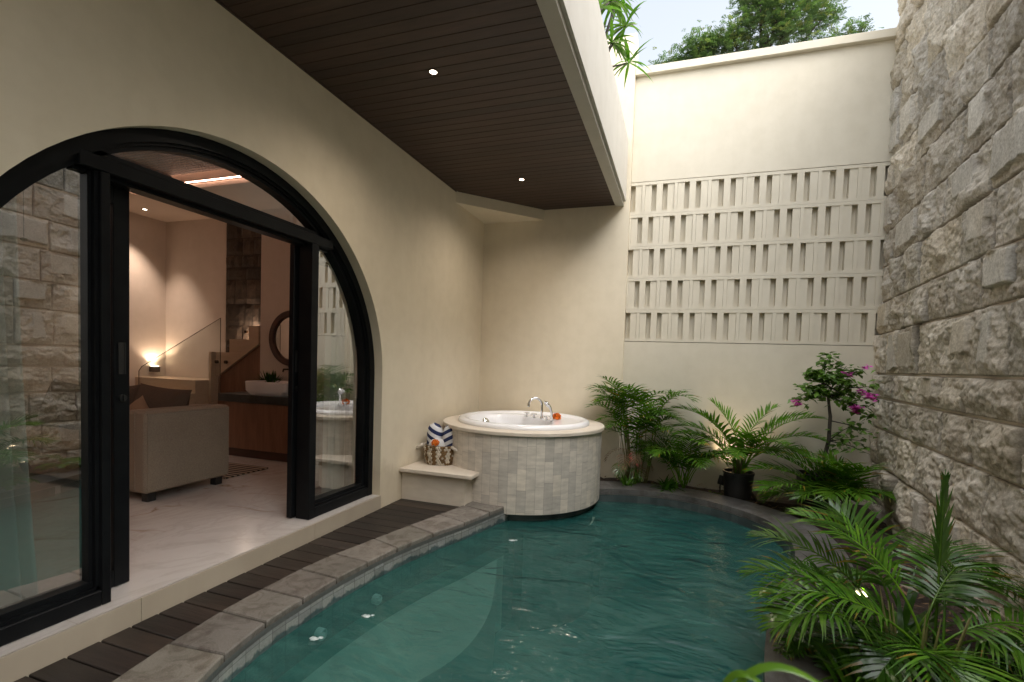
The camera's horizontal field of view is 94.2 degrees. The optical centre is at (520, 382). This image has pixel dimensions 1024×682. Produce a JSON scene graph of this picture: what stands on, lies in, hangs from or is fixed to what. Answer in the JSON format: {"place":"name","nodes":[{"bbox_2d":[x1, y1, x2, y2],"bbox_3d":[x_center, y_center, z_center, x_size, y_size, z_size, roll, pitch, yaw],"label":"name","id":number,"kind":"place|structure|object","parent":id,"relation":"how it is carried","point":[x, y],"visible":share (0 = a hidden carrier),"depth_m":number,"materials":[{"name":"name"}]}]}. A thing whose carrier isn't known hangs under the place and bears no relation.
{"place":"outdoors","nodes":[
{"label":"outdoors","id":0,"kind":"place"},
{"bbox_2d":[0,455,377,656],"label":"floor","id":1,"kind":"structure","parent":0,"point":[178,533],"depth_m":3.30,"materials":[{"name":"beige tile"}]},
{"bbox_2d":[24,393,228,501],"bbox_3d":[-3.902,0.524,4.433,2.280,0.738,0.756,3,3,18],"label":"sofa","id":2,"kind":"object","parent":1,"relation":"on","point":[173,447],"visible":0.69,"depth_m":4.07,"materials":[{"name":"beige fabric"}]},
{"bbox_2d":[38,379,78,429],"bbox_3d":[-4.438,0.218,4.650,0.597,0.501,0.238,3,3,18],"label":"throw cushion","id":3,"kind":"object","parent":2,"relation":"on","point":[59,406],"visible":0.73,"depth_m":4.55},
{"bbox_2d":[129,385,139,404],"bbox_3d":[-3.725,0.243,4.416,0.590,0.492,0.238,3,3,18],"label":"throw cushion","id":4,"kind":"object","parent":2,"relation":"on","point":[133,390],"visible":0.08,"depth_m":4.32,"materials":[{"name":"brown fabric"}]},
{"bbox_2d":[129,395,148,410],"bbox_3d":[-3.363,0.337,4.153,0.493,0.454,0.206,3,3,18],"label":"throw cushion","id":5,"kind":"object","parent":2,"relation":"on","point":[140,403],"visible":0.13,"depth_m":4.16,"materials":[{"name":"brown fabric"}]},
{"bbox_2d":[134,383,191,407],"bbox_3d":[-3.248,0.265,4.270,0.572,0.503,0.256,3,3,18],"label":"throw cushion","id":6,"kind":"object","parent":2,"relation":"on","point":[156,397],"visible":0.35,"depth_m":4.22,"materials":[{"name":"brown fabric"}]},
{"bbox_2d":[135,318,259,403],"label":"staircase","id":7,"kind":"structure","parent":1,"relation":"on","point":[235,367],"depth_m":6.26,"materials":[{"name":"brown wood"}]},
{"bbox_2d":[222,463,267,478],"bbox_3d":[-3.220,0.888,4.960,0.980,0.011,0.510,3,3,18],"label":"floor rug","id":8,"kind":"object","parent":1,"relation":"on","point":[235,469],"visible":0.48,"depth_m":4.93,"materials":[{"name":"brown fabric"}]},
{"bbox_2d":[218,391,356,465],"bbox_3d":[-2.743,0.514,5.653,1.580,0.735,0.573,3,3,18],"label":"vanity cabinet","id":9,"kind":"object","parent":1,"relation":"on","point":[258,426],"visible":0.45,"depth_m":5.46,"materials":[{"name":"brown wood"}]},
{"bbox_2d":[245,380,287,396],"bbox_3d":[-2.883,0.063,5.608,0.600,0.157,0.380,3,3,18],"label":"wash basin","id":10,"kind":"object","parent":9,"relation":"on","point":[263,387],"visible":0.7,"depth_m":5.43,"materials":[{"name":"white ceramic"}]},
{"bbox_2d":[256,369,283,382],"bbox_3d":[-3.072,-0.026,5.873,0.397,0.299,0.427,4,3,36],"label":"potted houseplant","id":11,"kind":"object","parent":9,"relation":"on","point":[269,377],"visible":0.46,"depth_m":5.82,"materials":[{"name":"green plant"}]},
{"bbox_2d":[0,0,638,681],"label":"villa house","id":12,"kind":"structure","parent":1,"relation":"on","point":[264,162],"depth_m":3.58,"materials":[{"name":"beige paint"}]},
{"bbox_2d":[0,196,38,606],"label":"curtain","id":13,"kind":"object","parent":12,"relation":"hanging from","point":[18,576],"visible":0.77,"depth_m":2.15,"materials":[{"name":"white fabric"}]},
{"bbox_2d":[20,191,27,240],"bbox_3d":[-2.874,-1.431,2.748,0.034,1.214,0.032,3,3,18],"label":"pull cord","id":14,"kind":"object","parent":12,"relation":"hanging from","point":[23,239],"visible":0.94,"depth_m":2.77,"materials":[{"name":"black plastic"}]},
{"bbox_2d":[149,366,159,371],"bbox_3d":[-5.144,-0.195,6.690,0.089,0.083,0.095,3,3,18],"label":"wall lamp","id":15,"kind":"object","parent":12,"relation":"attached to","point":[154,368],"visible":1,"depth_m":6.66,"materials":[{"name":"brown metal"}]},
{"bbox_2d":[0,128,374,646],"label":"arched door","id":16,"kind":"structure","parent":12,"relation":"in","point":[84,166],"depth_m":2.40,"materials":[{"name":"black metal"}]},
{"bbox_2d":[269,311,288,365],"bbox_3d":[-2.853,-0.553,5.929,0.690,0.690,0.054,3,3,18],"label":"round mirror","id":17,"kind":"object","parent":12,"relation":"attached to","point":[279,338],"visible":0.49,"depth_m":5.97,"materials":[{"name":"brown wood"}]},
{"bbox_2d":[321,267,346,493],"bbox_3d":[-1.597,-0.435,4.221,0.088,2.807,0.420,3,3,18],"label":"curtain","id":18,"kind":"object","parent":12,"relation":"hanging from","point":[333,454],"visible":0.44,"depth_m":4.14,"materials":[{"name":"white fabric"}]},
{"bbox_2d":[427,68,438,75],"bbox_3d":[-0.576,-2.047,3.135,0.076,0.011,0.076,3,3,18],"label":"ceiling downlight","id":19,"kind":"object","parent":12,"relation":"attached to","point":[432,71],"visible":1,"depth_m":3.13,"materials":[{"name":"white metal"}]},
{"bbox_2d":[598,0,635,25],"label":"roof plant","id":20,"kind":"object","parent":12,"relation":"on","point":[614,6],"visible":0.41,"depth_m":4.30,"materials":[{"name":"green plant"}]},
{"bbox_2d":[603,0,652,87],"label":"roof plant","id":21,"kind":"object","parent":12,"relation":"on","point":[616,44],"visible":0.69,"depth_m":4.71,"materials":[{"name":"green plant"}]},
{"bbox_2d":[14,498,458,681],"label":"pool deck","id":22,"kind":"structure","parent":0,"point":[113,657],"depth_m":2.52,"materials":[{"name":"brown wood"}]},
{"bbox_2d":[399,459,478,506],"bbox_3d":[-0.703,0.983,4.673,0.744,0.348,0.625,3,3,18],"label":"stone bench","id":23,"kind":"object","parent":22,"relation":"on","point":[422,480],"visible":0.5,"depth_m":4.43,"materials":[{"name":"stone"}]},
{"bbox_2d":[416,442,456,465],"bbox_3d":[-0.812,0.703,4.735,0.447,0.200,0.430,1,3,-25],"label":"woven basket","id":24,"kind":"object","parent":23,"relation":"on","point":[437,455],"visible":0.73,"depth_m":4.63,"materials":[{"name":"brown wicker"}]},
{"bbox_2d":[427,423,442,444],"bbox_3d":[-0.863,0.570,4.811,0.178,0.339,0.154,3,3,18],"label":"rolled towel","id":25,"kind":"object","parent":24,"relation":"in","point":[434,430],"visible":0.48,"depth_m":4.75,"materials":[{"name":"white fabric"}]},
{"bbox_2d":[431,439,439,445],"bbox_3d":[-0.834,0.581,4.649,0.081,0.068,0.084,4,3,40],"label":"orange flower","id":26,"kind":"object","parent":24,"relation":"in","point":[435,442],"visible":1,"depth_m":4.63,"materials":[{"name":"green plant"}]},
{"bbox_2d":[428,438,444,446],"bbox_3d":[-0.826,0.648,4.728,0.193,0.194,0.118,3,3,18],"label":"rolled towel","id":27,"kind":"object","parent":24,"relation":"in","point":[441,443],"visible":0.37,"depth_m":4.70,"materials":[{"name":"white fabric"}]},
{"bbox_2d":[442,425,452,445],"bbox_3d":[-0.710,0.578,4.760,0.177,0.339,0.154,3,3,18],"label":"rolled towel","id":28,"kind":"object","parent":24,"relation":"in","point":[447,436],"visible":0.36,"depth_m":4.69,"materials":[{"name":"fabric"}]},
{"bbox_2d":[230,501,792,681],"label":"water","id":29,"kind":"structure","parent":0,"point":[597,591],"depth_m":2.80,"materials":[{"name":"teal liquid"}]},
{"bbox_2d":[602,0,899,66],"label":"sky","id":30,"kind":"structure","parent":0,"point":[664,21],"materials":[{"name":"white"}]},
{"bbox_2d":[600,474,1021,681],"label":"soil","id":31,"kind":"structure","parent":0,"point":[917,610],"depth_m":3.24,"materials":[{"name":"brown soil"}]},
{"bbox_2d":[443,397,603,520],"bbox_3d":[0.020,0.780,5.154,1.718,1.262,1.718,3,3,18],"label":"hot tub","id":32,"kind":"object","parent":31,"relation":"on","point":[534,465],"visible":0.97,"depth_m":4.42,"materials":[{"name":"tile"}]},
{"bbox_2d":[553,413,560,419],"bbox_3d":[0.395,0.365,5.181,0.103,0.080,0.104,3,3,18],"label":"orange flower","id":33,"kind":"object","parent":32,"relation":"on","point":[556,416],"visible":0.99,"depth_m":5.15,"materials":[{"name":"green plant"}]},
{"bbox_2d":[583,373,701,482],"bbox_3d":[1.298,0.547,5.288,1.325,1.268,0.805,3,3,18],"label":"areca palm","id":34,"kind":"object","parent":31,"relation":"on","point":[623,403],"visible":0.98,"depth_m":5.29,"materials":[{"name":"green plant"}]},
{"bbox_2d":[651,474,684,492],"bbox_3d":[1.608,1.090,5.209,0.388,0.202,0.468,3,3,18],"label":"plant","id":35,"kind":"object","parent":31,"relation":"on","point":[666,484],"visible":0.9,"depth_m":5.21,"materials":[{"name":"green plant"}]},
{"bbox_2d":[627,422,742,487],"bbox_3d":[1.694,0.810,5.126,1.234,0.781,0.902,4,3,41],"label":"areca palm","id":36,"kind":"object","parent":31,"relation":"on","point":[678,456],"visible":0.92,"depth_m":5.11,"materials":[{"name":"green plant"}]},
{"bbox_2d":[717,475,723,491],"bbox_3d":[2.198,1.136,5.222,0.092,0.256,0.068,1,3,-25],"label":"garden spotlight","id":37,"kind":"object","parent":31,"relation":"on","point":[720,481],"visible":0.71,"depth_m":5.20,"materials":[{"name":"black plastic"}]},
{"bbox_2d":[669,397,829,499],"bbox_3d":[2.303,0.690,4.881,1.553,1.055,0.881,3,3,18],"label":"potted palm","id":38,"kind":"object","parent":31,"relation":"on","point":[737,483],"visible":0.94,"depth_m":4.91,"materials":[{"name":"green plant"}]},
{"bbox_2d":[619,27,898,562],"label":"boundary wall","id":39,"kind":"structure","parent":31,"relation":"on","point":[757,233],"depth_m":5.21,"materials":[{"name":"paint"}]},
{"bbox_2d":[723,662,818,681],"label":"plant","id":40,"kind":"object","parent":31,"relation":"on","point":[751,673],"visible":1,"depth_m":0.51,"materials":[{"name":"green plant"}]},
{"bbox_2d":[752,488,800,508],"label":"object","id":41,"kind":"object","parent":31,"relation":"on","point":[783,502],"visible":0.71,"depth_m":4.78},
{"bbox_2d":[769,612,854,672],"bbox_3d":[1.413,1.233,2.336,0.369,0.137,0.527,3,3,18],"label":"frond","id":42,"kind":"object","parent":31,"relation":"on","point":[816,636],"visible":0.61,"depth_m":2.20,"materials":[{"name":"green plant"}]},
{"bbox_2d":[737,445,896,518],"bbox_3d":[2.747,0.921,4.393,1.181,0.642,1.099,1,2,-12],"label":"areca palm","id":43,"kind":"object","parent":31,"relation":"on","point":[843,483],"visible":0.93,"depth_m":4.33,"materials":[{"name":"green plant"}]},
{"bbox_2d":[779,558,895,605],"bbox_3d":[1.910,1.201,2.905,0.584,0.188,0.582,3,3,18],"label":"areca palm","id":44,"kind":"object","parent":31,"relation":"on","point":[839,575],"visible":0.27,"depth_m":2.96,"materials":[{"name":"green plant"}]},
{"bbox_2d":[787,352,888,511],"bbox_3d":[3.053,0.483,4.628,0.846,1.569,0.416,3,3,18],"label":"bougainvillea","id":45,"kind":"object","parent":31,"relation":"on","point":[820,392],"visible":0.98,"depth_m":4.60,"materials":[{"name":"green plant"}]},
{"bbox_2d":[793,621,925,681],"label":"plant","id":46,"kind":"object","parent":31,"relation":"on","point":[856,677],"visible":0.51,"depth_m":2.04,"materials":[{"name":"green plant"}]},
{"bbox_2d":[854,588,869,619],"bbox_3d":[1.823,1.236,2.558,0.069,0.256,0.091,3,3,18],"label":"garden spotlight","id":47,"kind":"object","parent":31,"relation":"on","point":[858,617],"visible":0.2,"depth_m":2.55,"materials":[{"name":"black plastic"}]},
{"bbox_2d":[736,469,1023,681],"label":"areca palm","id":48,"kind":"object","parent":31,"relation":"on","point":[959,585],"visible":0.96,"depth_m":2.15,"materials":[{"name":"green plant"}]},
{"bbox_2d":[828,567,1016,679],"bbox_3d":[1.866,1.164,2.330,0.743,0.390,0.733,1,3,-16],"label":"plant","id":49,"kind":"object","parent":31,"relation":"on","point":[903,621],"visible":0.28,"depth_m":2.38,"materials":[{"name":"green plant"}]},
{"bbox_2d":[865,0,1023,658],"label":"stone wall","id":50,"kind":"structure","parent":31,"relation":"on","point":[948,344],"depth_m":3.17,"materials":[{"name":"stone"}]},
{"bbox_2d":[902,615,1023,681],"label":"plant","id":51,"kind":"object","parent":31,"relation":"on","point":[979,675],"visible":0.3,"depth_m":1.99,"materials":[{"name":"green plant"}]},
{"bbox_2d":[928,637,1023,681],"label":"plant","id":52,"kind":"object","parent":31,"relation":"on","point":[995,665],"visible":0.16,"depth_m":2.09,"materials":[{"name":"green plant"}]},
{"label":"ground","id":53,"kind":"structure","parent":0,"visible":0},
{"bbox_2d":[648,20,744,65],"bbox_3d":[3.922,-2.829,11.270,2.219,10.630,1.460,2,2,0],"label":"broad tree","id":54,"kind":"object","parent":53,"relation":"on","point":[694,52],"visible":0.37,"depth_m":10.85,"materials":[{"name":"green plant"}]},
{"bbox_2d":[695,0,856,53],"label":"broad tree","id":55,"kind":"object","parent":53,"relation":"on","point":[783,26],"visible":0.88,"depth_m":10.39,"materials":[{"name":"green plant"}]},
{"bbox_2d":[832,13,883,36],"bbox_3d":[6.804,-2.561,10.366,0.958,10.370,1.043,1,3,-18],"label":"broad tree","id":56,"kind":"object","parent":53,"relation":"on","point":[851,29],"visible":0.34,"depth_m":9.97,"materials":[{"name":"green plant"}]},
{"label":"pool","id":57,"kind":"structure","parent":0,"visible":0},
{"bbox_2d":[205,510,507,681],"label":"pool wall","id":58,"kind":"structure","parent":57,"relation":"attached to","point":[234,665],"depth_m":2.81,"materials":[{"name":"stone"}]},
{"bbox_2d":[112,501,503,681],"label":"pool edge","id":59,"kind":"object","parent":58,"relation":"on","point":[204,651],"visible":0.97,"depth_m":2.50,"materials":[{"name":"grey stone"}]},
{"bbox_2d":[309,636,323,640],"bbox_3d":[-1.082,1.363,2.545,0.072,0.108,0.222,1,3,-16],"label":"pool jet","id":60,"kind":"object","parent":58,"relation":"attached to","point":[313,638],"visible":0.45,"depth_m":2.46,"materials":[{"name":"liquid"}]},
{"bbox_2d":[598,494,793,681],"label":"pool wall","id":61,"kind":"structure","parent":57,"relation":"attached to","point":[739,520],"depth_m":4.86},
{"bbox_2d":[599,481,853,681],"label":"pool edge","id":62,"kind":"object","parent":61,"relation":"on","point":[757,513],"visible":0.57,"depth_m":4.10,"materials":[{"name":"stone"}]},
{"bbox_2d":[619,472,636,486],"bbox_3d":[1.180,1.073,5.346,0.292,0.182,0.315,3,3,18],"label":"plant","id":63,"kind":"object","parent":62,"relation":"on","point":[625,481],"visible":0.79,"depth_m":5.32,"materials":[{"name":"green plant"}]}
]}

